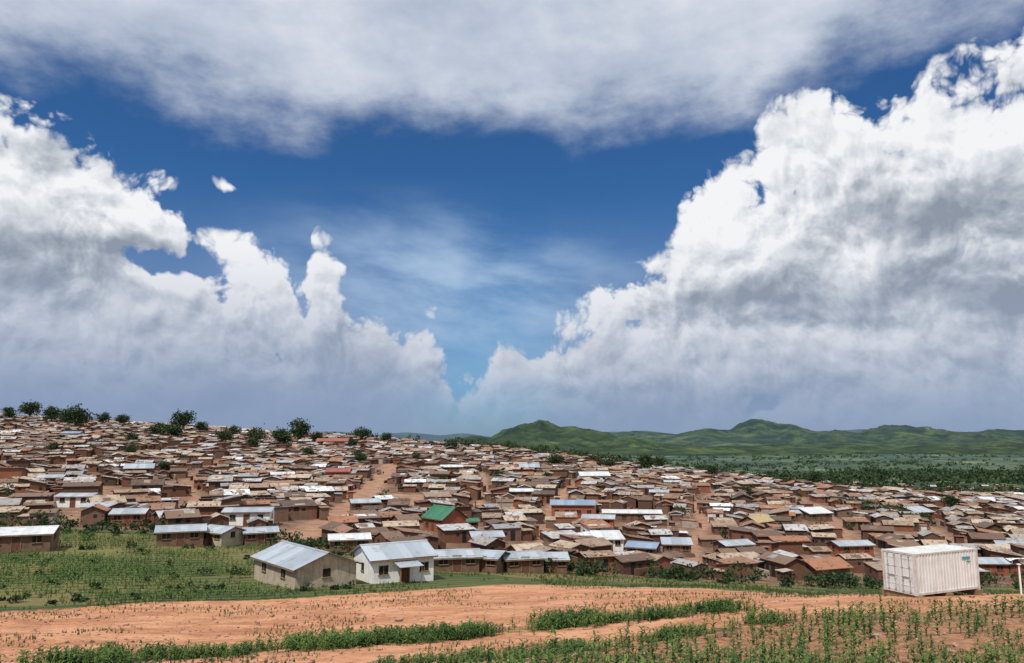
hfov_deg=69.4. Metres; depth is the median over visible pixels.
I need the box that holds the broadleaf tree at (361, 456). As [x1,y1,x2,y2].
[352,451,367,460]
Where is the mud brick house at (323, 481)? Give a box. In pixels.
[313,477,333,485]
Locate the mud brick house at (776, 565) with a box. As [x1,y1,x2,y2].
[757,551,808,581]
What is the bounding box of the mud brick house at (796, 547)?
[763,540,802,554]
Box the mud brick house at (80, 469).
[69,467,88,473]
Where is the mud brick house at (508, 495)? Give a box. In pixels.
[501,493,518,498]
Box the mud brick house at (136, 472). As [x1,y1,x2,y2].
[125,470,150,477]
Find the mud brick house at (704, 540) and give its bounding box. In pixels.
[696,535,728,547]
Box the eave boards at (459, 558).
[434,557,482,559]
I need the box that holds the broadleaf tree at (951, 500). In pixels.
[941,494,964,506]
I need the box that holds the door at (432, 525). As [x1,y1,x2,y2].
[431,521,433,531]
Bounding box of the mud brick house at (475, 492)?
[460,486,481,499]
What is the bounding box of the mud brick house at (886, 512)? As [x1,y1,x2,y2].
[879,511,897,513]
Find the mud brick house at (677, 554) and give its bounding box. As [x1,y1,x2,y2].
[657,551,685,558]
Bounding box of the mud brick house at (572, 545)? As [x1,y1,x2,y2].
[549,540,590,550]
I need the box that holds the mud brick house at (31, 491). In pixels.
[26,489,45,492]
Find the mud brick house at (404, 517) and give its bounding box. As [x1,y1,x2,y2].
[390,514,421,528]
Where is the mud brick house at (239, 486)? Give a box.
[229,485,249,488]
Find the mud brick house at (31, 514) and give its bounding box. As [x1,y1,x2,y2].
[17,509,61,523]
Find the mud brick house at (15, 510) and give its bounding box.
[0,505,25,523]
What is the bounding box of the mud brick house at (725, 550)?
[704,548,737,554]
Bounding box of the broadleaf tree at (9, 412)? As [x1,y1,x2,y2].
[0,406,17,417]
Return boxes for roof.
[0,525,63,535]
[36,474,68,477]
[53,493,103,496]
[61,431,84,432]
[80,502,128,506]
[108,508,152,513]
[123,463,154,468]
[154,524,206,532]
[205,524,245,533]
[221,507,276,511]
[242,526,279,533]
[250,540,361,570]
[269,471,294,474]
[276,460,296,462]
[325,468,351,471]
[327,532,371,540]
[348,498,380,502]
[350,539,437,560]
[394,560,423,567]
[421,504,467,519]
[434,548,482,558]
[440,465,462,466]
[466,518,479,521]
[467,530,505,537]
[480,549,508,558]
[503,550,546,559]
[509,488,533,491]
[519,463,539,466]
[543,552,569,560]
[581,514,615,518]
[624,540,661,548]
[649,489,669,492]
[660,537,692,544]
[710,539,755,545]
[797,507,832,513]
[824,540,874,545]
[904,506,934,512]
[977,496,995,500]
[978,557,1010,563]
[992,540,1023,543]
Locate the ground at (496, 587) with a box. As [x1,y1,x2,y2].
[0,443,1023,662]
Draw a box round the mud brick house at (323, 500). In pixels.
[315,498,328,505]
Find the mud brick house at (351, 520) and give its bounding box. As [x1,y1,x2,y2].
[326,515,358,525]
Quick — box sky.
[0,0,1023,436]
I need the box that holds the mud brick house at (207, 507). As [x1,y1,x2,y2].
[186,501,223,514]
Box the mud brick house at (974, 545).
[948,543,981,556]
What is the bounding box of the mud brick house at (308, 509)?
[278,499,329,519]
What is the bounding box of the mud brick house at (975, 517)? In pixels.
[967,515,984,520]
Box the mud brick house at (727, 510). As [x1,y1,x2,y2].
[705,507,730,517]
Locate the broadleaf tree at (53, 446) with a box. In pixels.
[45,441,60,449]
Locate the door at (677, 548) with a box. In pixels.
[674,546,680,552]
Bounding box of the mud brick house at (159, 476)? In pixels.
[157,474,166,478]
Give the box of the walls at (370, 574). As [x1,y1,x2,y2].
[354,548,433,583]
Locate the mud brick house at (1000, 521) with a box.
[995,520,1015,522]
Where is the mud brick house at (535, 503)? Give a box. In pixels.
[515,496,539,507]
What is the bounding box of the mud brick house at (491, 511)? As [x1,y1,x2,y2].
[481,509,502,519]
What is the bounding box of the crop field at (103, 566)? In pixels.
[0,524,294,602]
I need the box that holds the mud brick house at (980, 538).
[954,532,1006,543]
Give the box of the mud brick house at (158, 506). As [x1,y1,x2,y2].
[150,502,175,522]
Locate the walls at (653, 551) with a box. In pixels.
[627,545,659,553]
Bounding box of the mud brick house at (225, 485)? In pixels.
[220,482,242,488]
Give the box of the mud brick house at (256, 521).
[246,516,273,526]
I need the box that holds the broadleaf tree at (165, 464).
[158,459,171,469]
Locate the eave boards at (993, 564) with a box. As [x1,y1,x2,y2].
[978,564,1009,564]
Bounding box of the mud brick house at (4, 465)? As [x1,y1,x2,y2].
[0,463,10,466]
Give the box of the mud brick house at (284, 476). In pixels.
[281,473,297,479]
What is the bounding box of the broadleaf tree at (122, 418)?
[114,413,131,423]
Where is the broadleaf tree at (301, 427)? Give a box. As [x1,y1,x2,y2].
[287,417,313,438]
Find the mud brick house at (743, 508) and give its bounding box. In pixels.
[739,505,754,515]
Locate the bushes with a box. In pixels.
[0,420,1023,604]
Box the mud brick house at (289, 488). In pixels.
[281,485,297,491]
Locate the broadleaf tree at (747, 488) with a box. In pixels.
[739,485,752,492]
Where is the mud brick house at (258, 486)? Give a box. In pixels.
[244,483,274,492]
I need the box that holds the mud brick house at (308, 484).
[304,483,318,485]
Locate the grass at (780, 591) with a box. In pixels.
[0,530,1023,662]
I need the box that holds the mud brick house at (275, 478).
[263,475,283,481]
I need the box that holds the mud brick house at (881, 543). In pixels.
[875,533,917,548]
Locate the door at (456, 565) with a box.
[452,555,461,571]
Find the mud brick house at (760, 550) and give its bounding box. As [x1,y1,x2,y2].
[735,546,766,554]
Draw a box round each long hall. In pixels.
[316,438,349,444]
[550,500,595,518]
[602,509,662,522]
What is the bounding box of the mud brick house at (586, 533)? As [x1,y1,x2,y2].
[578,531,591,535]
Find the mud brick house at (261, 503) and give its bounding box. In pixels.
[241,499,280,506]
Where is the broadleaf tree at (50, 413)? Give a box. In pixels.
[39,406,63,421]
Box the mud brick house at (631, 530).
[621,525,646,535]
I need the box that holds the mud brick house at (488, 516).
[482,512,501,525]
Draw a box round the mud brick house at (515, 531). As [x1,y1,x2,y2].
[488,523,532,540]
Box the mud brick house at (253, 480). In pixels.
[242,478,262,482]
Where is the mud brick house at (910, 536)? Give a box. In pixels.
[892,533,918,542]
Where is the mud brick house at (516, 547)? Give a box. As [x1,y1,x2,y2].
[504,542,542,550]
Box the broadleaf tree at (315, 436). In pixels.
[310,430,323,441]
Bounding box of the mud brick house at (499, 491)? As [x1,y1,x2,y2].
[484,485,510,500]
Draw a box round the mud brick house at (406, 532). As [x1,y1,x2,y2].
[393,526,441,548]
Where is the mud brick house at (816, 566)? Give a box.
[801,556,853,581]
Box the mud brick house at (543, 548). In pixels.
[523,544,578,569]
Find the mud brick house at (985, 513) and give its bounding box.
[983,512,1005,517]
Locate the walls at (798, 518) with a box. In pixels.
[794,514,800,520]
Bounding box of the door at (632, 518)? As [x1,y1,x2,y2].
[630,514,634,521]
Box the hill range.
[612,419,1023,446]
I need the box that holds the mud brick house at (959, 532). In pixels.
[952,528,968,538]
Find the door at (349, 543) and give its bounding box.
[346,538,353,552]
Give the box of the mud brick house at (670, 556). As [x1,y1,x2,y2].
[657,553,677,561]
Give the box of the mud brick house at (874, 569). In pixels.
[864,561,882,580]
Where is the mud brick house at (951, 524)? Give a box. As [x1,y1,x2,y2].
[946,520,971,532]
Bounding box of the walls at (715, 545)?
[713,541,752,551]
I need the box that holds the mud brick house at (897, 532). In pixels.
[894,531,914,535]
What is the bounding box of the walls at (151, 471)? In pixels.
[124,468,153,473]
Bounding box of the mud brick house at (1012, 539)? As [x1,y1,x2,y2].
[1004,538,1023,540]
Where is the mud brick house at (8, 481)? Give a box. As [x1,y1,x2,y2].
[0,478,17,483]
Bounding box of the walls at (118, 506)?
[83,504,126,511]
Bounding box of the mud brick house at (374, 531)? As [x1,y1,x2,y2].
[358,527,388,542]
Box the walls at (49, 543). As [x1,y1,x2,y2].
[0,528,59,553]
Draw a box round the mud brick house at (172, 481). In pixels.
[165,480,175,483]
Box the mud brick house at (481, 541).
[468,534,508,550]
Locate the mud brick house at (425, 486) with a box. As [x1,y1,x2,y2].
[422,483,435,491]
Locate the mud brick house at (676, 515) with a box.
[668,510,688,521]
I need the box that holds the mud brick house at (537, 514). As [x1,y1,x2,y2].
[501,508,543,523]
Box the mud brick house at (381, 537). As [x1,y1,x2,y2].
[374,531,404,542]
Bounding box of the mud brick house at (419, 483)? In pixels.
[403,479,425,490]
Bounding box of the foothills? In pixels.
[698,440,1023,454]
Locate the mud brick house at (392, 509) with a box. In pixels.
[378,507,407,513]
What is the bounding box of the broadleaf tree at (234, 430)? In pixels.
[228,425,241,433]
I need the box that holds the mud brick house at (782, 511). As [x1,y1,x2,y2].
[766,507,789,516]
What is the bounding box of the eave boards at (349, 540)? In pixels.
[328,539,370,541]
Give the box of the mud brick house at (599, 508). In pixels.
[576,498,601,513]
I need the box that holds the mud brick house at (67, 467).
[57,464,86,473]
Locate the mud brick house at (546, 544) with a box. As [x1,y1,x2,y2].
[542,542,553,547]
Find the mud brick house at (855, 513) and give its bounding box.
[852,511,867,516]
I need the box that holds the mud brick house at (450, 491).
[439,489,466,498]
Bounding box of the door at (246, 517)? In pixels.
[243,514,249,525]
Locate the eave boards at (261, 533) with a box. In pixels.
[243,532,278,534]
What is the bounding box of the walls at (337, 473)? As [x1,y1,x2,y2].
[326,471,350,476]
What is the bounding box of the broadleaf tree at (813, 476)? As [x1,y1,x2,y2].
[807,469,824,482]
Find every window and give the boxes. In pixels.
[32,536,41,542]
[113,515,120,520]
[133,515,139,519]
[161,532,170,539]
[190,531,198,537]
[247,533,254,539]
[260,562,265,571]
[266,532,273,538]
[279,568,285,578]
[322,568,331,577]
[334,540,341,546]
[378,565,388,575]
[419,561,429,571]
[439,556,448,564]
[466,555,474,563]
[487,557,494,565]
[510,558,518,566]
[532,557,540,564]
[557,558,565,566]
[615,540,620,545]
[666,545,672,550]
[997,565,1002,569]
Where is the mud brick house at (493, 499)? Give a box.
[491,495,507,502]
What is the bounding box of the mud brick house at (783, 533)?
[763,528,786,535]
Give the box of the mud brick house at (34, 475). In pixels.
[27,473,45,477]
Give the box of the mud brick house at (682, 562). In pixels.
[670,558,711,577]
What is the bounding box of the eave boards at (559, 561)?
[545,560,569,561]
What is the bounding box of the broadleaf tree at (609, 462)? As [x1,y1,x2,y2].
[597,458,616,466]
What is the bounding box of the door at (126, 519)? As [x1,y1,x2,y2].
[123,515,130,526]
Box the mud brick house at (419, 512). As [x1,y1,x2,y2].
[401,507,423,521]
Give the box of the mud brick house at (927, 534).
[917,529,941,539]
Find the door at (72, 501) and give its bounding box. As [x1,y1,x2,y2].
[69,497,75,507]
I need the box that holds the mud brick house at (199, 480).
[193,476,207,488]
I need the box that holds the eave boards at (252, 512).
[232,509,276,512]
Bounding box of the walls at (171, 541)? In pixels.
[157,531,203,546]
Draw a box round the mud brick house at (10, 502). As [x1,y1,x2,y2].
[0,498,28,513]
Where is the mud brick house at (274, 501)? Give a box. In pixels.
[266,499,282,502]
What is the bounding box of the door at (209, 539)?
[207,531,213,545]
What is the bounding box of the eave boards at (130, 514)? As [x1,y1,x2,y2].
[112,511,152,514]
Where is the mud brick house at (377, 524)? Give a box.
[366,520,381,526]
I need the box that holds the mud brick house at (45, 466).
[31,463,51,468]
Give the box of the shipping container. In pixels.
[881,544,982,597]
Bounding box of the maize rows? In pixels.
[0,596,807,662]
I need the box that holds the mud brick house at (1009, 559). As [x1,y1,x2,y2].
[1004,558,1023,572]
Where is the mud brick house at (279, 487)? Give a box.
[274,485,304,491]
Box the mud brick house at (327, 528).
[318,521,360,539]
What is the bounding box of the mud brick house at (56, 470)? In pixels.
[45,469,65,473]
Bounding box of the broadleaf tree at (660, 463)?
[654,454,666,466]
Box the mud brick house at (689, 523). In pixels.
[679,518,701,527]
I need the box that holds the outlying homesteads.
[522,447,1019,492]
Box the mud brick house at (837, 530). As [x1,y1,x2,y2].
[812,524,842,537]
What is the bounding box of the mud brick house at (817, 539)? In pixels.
[807,532,836,545]
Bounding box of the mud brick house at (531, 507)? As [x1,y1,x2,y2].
[523,506,545,520]
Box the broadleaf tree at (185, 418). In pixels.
[168,409,196,428]
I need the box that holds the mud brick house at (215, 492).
[199,490,252,498]
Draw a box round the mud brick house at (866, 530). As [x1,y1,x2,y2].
[859,525,904,539]
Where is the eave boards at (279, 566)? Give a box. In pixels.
[250,557,360,571]
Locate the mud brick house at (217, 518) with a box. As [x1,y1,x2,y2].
[209,512,229,525]
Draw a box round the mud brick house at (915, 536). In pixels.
[911,533,951,542]
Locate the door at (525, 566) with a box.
[521,556,529,572]
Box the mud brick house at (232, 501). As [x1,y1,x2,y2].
[213,493,242,507]
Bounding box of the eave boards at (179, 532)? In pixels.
[154,531,205,533]
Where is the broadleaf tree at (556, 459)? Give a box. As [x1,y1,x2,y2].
[545,452,566,463]
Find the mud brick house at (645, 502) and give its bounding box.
[637,496,653,509]
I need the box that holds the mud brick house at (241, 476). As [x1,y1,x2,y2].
[237,473,266,479]
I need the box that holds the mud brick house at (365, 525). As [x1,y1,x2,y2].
[352,522,374,527]
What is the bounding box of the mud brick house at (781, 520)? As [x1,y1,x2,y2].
[770,516,801,524]
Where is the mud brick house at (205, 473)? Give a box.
[190,471,215,480]
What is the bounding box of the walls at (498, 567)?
[487,553,506,572]
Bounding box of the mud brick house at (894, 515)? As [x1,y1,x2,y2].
[883,513,898,519]
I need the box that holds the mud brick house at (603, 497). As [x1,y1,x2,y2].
[583,492,606,499]
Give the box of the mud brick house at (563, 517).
[545,512,576,528]
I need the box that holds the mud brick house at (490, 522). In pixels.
[483,519,507,530]
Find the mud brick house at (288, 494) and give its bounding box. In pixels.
[284,491,305,499]
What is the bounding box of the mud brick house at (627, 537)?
[624,533,660,551]
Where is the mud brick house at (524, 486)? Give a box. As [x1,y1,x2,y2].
[517,484,531,487]
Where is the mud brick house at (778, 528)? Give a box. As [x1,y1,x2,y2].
[769,526,782,530]
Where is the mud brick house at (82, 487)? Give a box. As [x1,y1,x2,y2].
[61,482,104,493]
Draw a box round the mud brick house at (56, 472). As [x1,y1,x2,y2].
[48,472,64,473]
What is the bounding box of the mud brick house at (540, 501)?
[524,496,542,506]
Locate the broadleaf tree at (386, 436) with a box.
[380,432,391,440]
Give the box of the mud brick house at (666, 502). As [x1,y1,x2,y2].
[656,499,674,511]
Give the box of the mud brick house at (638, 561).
[612,552,659,576]
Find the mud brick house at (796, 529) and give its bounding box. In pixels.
[780,524,808,535]
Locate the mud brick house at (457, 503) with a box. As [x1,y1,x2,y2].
[452,501,465,506]
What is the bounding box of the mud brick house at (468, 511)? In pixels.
[452,505,481,522]
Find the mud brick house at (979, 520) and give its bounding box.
[965,519,992,523]
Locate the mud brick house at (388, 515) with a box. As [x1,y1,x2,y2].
[379,510,401,522]
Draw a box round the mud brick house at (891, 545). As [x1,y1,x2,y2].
[889,544,903,547]
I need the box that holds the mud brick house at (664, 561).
[631,550,679,568]
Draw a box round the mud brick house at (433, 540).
[416,533,445,549]
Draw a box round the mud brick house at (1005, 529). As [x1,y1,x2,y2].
[1001,527,1023,532]
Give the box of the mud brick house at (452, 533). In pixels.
[436,523,484,542]
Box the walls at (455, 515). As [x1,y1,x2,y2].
[423,508,465,532]
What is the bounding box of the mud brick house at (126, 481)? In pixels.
[122,476,137,486]
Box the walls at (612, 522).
[591,519,613,528]
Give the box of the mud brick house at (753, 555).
[715,551,759,562]
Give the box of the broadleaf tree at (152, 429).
[146,422,165,434]
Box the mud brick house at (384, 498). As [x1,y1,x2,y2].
[371,495,397,507]
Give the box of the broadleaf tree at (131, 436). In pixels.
[122,432,139,439]
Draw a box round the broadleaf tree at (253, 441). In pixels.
[245,436,259,446]
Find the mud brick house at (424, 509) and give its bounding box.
[419,507,426,512]
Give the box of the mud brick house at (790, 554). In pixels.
[774,549,801,559]
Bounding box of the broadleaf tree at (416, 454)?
[410,453,422,458]
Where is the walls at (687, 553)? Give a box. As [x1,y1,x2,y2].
[663,544,691,556]
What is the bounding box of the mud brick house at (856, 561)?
[833,552,881,573]
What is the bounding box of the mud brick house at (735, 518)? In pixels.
[726,514,743,525]
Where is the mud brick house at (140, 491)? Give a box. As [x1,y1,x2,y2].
[110,488,160,495]
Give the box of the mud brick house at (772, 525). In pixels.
[766,523,780,527]
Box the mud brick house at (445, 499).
[430,498,453,501]
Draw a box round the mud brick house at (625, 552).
[613,550,633,554]
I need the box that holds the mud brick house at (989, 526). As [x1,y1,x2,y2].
[974,521,1003,532]
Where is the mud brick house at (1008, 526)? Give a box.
[1004,525,1018,527]
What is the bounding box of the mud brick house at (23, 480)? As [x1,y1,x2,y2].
[16,476,53,490]
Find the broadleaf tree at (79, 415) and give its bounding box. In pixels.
[57,403,96,426]
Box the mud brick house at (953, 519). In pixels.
[948,517,970,521]
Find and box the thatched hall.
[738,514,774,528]
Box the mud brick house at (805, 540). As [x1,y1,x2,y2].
[758,535,810,546]
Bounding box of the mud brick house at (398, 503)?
[387,498,418,510]
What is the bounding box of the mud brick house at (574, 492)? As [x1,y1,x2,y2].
[567,489,583,499]
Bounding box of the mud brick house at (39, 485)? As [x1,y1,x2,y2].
[29,479,55,490]
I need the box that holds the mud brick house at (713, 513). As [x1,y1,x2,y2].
[707,508,723,522]
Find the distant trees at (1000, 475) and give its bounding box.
[455,437,1023,488]
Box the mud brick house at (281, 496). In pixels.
[273,493,284,498]
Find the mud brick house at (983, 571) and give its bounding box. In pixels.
[979,568,991,581]
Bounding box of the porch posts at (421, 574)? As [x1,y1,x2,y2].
[400,566,422,583]
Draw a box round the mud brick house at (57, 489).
[47,485,62,494]
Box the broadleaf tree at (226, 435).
[214,428,237,440]
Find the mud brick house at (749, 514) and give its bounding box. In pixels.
[747,513,775,516]
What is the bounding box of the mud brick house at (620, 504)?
[610,499,632,508]
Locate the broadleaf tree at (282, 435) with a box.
[269,427,295,443]
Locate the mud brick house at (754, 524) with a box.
[739,520,764,529]
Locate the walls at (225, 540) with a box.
[203,528,243,546]
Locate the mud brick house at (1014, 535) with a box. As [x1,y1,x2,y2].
[1005,534,1023,537]
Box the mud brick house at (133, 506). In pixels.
[107,504,138,522]
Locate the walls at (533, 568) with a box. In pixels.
[505,560,543,573]
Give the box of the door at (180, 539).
[176,533,184,545]
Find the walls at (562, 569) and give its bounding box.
[544,562,566,574]
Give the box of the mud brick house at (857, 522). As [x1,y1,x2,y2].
[841,517,869,529]
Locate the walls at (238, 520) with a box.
[223,509,274,525]
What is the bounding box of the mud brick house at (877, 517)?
[867,513,891,523]
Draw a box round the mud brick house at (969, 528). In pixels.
[953,525,973,532]
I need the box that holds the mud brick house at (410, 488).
[398,484,416,492]
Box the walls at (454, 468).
[443,467,461,471]
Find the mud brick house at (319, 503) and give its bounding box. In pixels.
[313,500,326,504]
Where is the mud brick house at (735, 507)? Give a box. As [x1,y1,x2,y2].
[732,502,740,511]
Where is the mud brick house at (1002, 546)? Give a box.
[984,544,1010,549]
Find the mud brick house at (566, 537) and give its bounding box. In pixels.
[559,534,596,540]
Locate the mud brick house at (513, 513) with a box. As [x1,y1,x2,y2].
[503,511,531,517]
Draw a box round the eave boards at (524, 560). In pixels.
[505,559,546,561]
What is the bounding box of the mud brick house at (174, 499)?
[161,497,179,509]
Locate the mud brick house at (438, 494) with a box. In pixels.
[423,491,451,498]
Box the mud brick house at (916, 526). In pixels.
[899,517,926,531]
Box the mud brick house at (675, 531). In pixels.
[652,526,687,536]
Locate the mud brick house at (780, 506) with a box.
[773,505,786,508]
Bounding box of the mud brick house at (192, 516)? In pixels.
[161,509,211,525]
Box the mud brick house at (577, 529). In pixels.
[571,524,580,532]
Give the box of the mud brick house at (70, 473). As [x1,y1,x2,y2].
[65,471,89,476]
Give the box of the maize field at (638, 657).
[458,595,1023,662]
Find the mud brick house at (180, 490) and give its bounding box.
[162,483,191,496]
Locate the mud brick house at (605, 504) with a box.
[595,499,609,508]
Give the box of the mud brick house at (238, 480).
[232,478,245,483]
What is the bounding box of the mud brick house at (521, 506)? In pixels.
[517,504,536,508]
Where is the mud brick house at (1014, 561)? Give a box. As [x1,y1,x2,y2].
[1010,559,1023,563]
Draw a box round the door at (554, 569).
[549,558,557,573]
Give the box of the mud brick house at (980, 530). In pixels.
[977,527,1008,537]
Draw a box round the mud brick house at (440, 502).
[428,499,454,506]
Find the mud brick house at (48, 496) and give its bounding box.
[8,492,55,504]
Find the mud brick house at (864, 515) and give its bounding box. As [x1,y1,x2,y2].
[857,513,870,522]
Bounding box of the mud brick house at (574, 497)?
[569,495,586,499]
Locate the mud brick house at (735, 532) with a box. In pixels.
[727,525,752,540]
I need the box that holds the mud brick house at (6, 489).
[0,486,14,496]
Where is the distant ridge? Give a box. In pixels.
[311,429,980,441]
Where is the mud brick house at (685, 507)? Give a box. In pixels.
[672,503,690,515]
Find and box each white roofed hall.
[577,471,610,479]
[589,530,625,551]
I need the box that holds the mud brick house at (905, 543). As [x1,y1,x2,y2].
[883,539,921,548]
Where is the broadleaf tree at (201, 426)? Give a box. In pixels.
[194,420,209,429]
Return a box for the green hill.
[459,419,860,455]
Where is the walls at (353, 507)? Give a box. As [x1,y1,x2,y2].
[350,502,379,510]
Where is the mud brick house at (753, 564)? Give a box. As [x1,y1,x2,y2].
[715,556,764,575]
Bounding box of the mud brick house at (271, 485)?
[269,483,288,488]
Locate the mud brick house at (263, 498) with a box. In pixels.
[248,497,284,499]
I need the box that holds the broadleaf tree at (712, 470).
[703,464,719,475]
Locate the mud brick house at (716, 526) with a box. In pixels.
[710,520,738,534]
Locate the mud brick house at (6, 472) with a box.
[0,466,29,478]
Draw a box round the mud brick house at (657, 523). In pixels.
[648,520,662,528]
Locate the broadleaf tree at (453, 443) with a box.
[442,438,460,447]
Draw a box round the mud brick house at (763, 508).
[759,505,776,511]
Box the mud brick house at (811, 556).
[799,554,832,558]
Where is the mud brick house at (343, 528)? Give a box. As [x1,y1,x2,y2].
[333,524,372,543]
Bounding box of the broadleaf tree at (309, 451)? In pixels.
[300,446,316,454]
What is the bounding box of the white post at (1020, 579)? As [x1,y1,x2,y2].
[1016,564,1022,594]
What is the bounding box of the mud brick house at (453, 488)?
[444,487,460,492]
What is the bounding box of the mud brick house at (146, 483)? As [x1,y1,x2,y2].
[130,478,172,497]
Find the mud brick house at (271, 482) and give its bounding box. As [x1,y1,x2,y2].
[262,481,279,488]
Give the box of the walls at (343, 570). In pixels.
[254,553,355,589]
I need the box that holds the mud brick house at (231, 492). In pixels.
[210,488,249,499]
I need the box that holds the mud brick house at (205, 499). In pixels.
[199,497,219,500]
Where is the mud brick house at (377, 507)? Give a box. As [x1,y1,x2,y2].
[362,505,382,511]
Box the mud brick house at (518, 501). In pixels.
[513,498,529,508]
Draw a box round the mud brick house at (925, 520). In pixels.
[901,515,929,527]
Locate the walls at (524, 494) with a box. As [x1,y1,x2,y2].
[509,492,531,496]
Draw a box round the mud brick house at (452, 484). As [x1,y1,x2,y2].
[436,481,461,488]
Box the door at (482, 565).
[479,556,486,572]
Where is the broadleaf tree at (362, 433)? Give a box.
[351,426,371,439]
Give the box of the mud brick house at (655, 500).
[653,498,658,507]
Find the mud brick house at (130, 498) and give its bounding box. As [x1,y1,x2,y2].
[121,494,147,504]
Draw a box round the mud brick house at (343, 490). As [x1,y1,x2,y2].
[332,486,353,499]
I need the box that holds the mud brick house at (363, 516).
[347,509,383,523]
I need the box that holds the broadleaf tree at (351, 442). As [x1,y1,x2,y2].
[347,437,358,445]
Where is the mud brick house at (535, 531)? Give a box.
[516,522,543,540]
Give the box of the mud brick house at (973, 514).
[959,513,980,517]
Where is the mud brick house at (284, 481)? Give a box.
[281,480,293,482]
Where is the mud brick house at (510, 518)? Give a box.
[500,514,537,524]
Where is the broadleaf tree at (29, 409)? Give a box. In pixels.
[16,399,43,416]
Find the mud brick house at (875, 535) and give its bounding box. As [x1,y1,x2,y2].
[868,533,882,543]
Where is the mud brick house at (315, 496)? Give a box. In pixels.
[305,493,330,500]
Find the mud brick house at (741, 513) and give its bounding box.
[733,511,747,516]
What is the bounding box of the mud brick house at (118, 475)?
[113,472,132,482]
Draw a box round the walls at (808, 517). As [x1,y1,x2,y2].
[799,509,831,520]
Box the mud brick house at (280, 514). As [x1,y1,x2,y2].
[267,506,289,521]
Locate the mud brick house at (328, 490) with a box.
[304,486,342,502]
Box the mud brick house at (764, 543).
[755,541,776,551]
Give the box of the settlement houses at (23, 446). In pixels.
[0,412,1023,520]
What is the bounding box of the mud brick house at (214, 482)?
[207,476,233,495]
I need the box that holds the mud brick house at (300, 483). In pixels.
[287,481,305,486]
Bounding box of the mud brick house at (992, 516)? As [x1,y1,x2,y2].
[984,515,1002,518]
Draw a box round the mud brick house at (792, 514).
[789,511,795,521]
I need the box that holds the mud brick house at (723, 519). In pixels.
[713,517,733,520]
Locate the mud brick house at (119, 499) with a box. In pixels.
[86,496,138,505]
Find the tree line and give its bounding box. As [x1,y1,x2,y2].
[327,431,1023,492]
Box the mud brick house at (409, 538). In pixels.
[387,536,428,541]
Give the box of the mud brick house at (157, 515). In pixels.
[151,508,194,524]
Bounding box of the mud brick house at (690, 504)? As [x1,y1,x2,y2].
[676,499,700,513]
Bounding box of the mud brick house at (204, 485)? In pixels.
[197,481,208,490]
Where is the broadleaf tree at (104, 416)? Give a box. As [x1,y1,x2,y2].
[93,411,111,422]
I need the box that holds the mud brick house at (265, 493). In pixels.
[249,490,279,497]
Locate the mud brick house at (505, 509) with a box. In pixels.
[490,507,514,512]
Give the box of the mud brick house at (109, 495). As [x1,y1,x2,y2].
[92,494,119,496]
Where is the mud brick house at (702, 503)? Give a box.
[696,500,721,510]
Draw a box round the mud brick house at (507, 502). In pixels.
[488,499,513,506]
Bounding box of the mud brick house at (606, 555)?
[575,550,630,574]
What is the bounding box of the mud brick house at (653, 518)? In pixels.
[642,515,675,526]
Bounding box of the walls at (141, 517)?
[111,510,149,526]
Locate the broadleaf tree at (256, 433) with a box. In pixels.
[244,423,269,440]
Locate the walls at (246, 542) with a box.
[243,533,276,545]
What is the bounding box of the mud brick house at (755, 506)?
[736,503,758,511]
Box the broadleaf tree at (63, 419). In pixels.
[58,415,67,421]
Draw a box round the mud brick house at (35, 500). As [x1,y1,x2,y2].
[26,499,44,501]
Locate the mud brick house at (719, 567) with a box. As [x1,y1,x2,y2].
[709,562,747,579]
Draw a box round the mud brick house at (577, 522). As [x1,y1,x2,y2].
[571,517,589,525]
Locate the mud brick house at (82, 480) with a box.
[70,478,93,481]
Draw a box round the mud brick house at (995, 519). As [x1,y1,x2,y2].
[985,516,1022,523]
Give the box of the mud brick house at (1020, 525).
[996,522,1023,527]
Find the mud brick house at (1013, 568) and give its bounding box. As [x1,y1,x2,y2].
[1010,562,1023,581]
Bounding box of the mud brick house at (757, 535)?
[750,530,783,545]
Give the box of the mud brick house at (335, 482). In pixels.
[327,478,353,494]
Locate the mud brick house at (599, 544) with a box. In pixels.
[570,537,613,550]
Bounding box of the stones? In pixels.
[0,589,1023,662]
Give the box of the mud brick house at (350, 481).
[342,477,359,489]
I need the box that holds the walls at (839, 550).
[827,542,873,555]
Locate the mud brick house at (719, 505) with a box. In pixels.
[701,503,732,514]
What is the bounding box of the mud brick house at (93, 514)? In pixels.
[79,504,111,524]
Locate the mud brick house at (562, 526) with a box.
[554,523,574,531]
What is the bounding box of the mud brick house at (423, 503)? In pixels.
[414,497,440,506]
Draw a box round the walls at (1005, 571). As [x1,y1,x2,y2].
[979,565,1008,575]
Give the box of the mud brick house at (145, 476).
[136,473,153,478]
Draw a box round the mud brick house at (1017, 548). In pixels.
[1008,543,1023,557]
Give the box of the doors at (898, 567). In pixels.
[884,552,914,592]
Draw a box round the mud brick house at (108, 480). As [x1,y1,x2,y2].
[101,475,121,485]
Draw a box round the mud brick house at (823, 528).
[808,524,834,534]
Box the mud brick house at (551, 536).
[541,530,579,541]
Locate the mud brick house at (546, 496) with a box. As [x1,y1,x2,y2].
[531,490,560,503]
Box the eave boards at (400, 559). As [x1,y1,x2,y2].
[350,553,437,562]
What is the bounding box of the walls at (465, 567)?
[434,557,478,571]
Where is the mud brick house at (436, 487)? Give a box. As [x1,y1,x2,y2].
[428,484,445,491]
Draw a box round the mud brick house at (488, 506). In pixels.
[475,504,499,509]
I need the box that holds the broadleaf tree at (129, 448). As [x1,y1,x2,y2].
[123,445,139,451]
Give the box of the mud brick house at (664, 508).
[655,505,668,513]
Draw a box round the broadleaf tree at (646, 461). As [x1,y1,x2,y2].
[634,453,658,468]
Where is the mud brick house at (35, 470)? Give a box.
[28,468,44,472]
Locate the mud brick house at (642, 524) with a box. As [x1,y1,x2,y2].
[625,521,653,528]
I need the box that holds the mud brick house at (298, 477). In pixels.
[287,474,312,482]

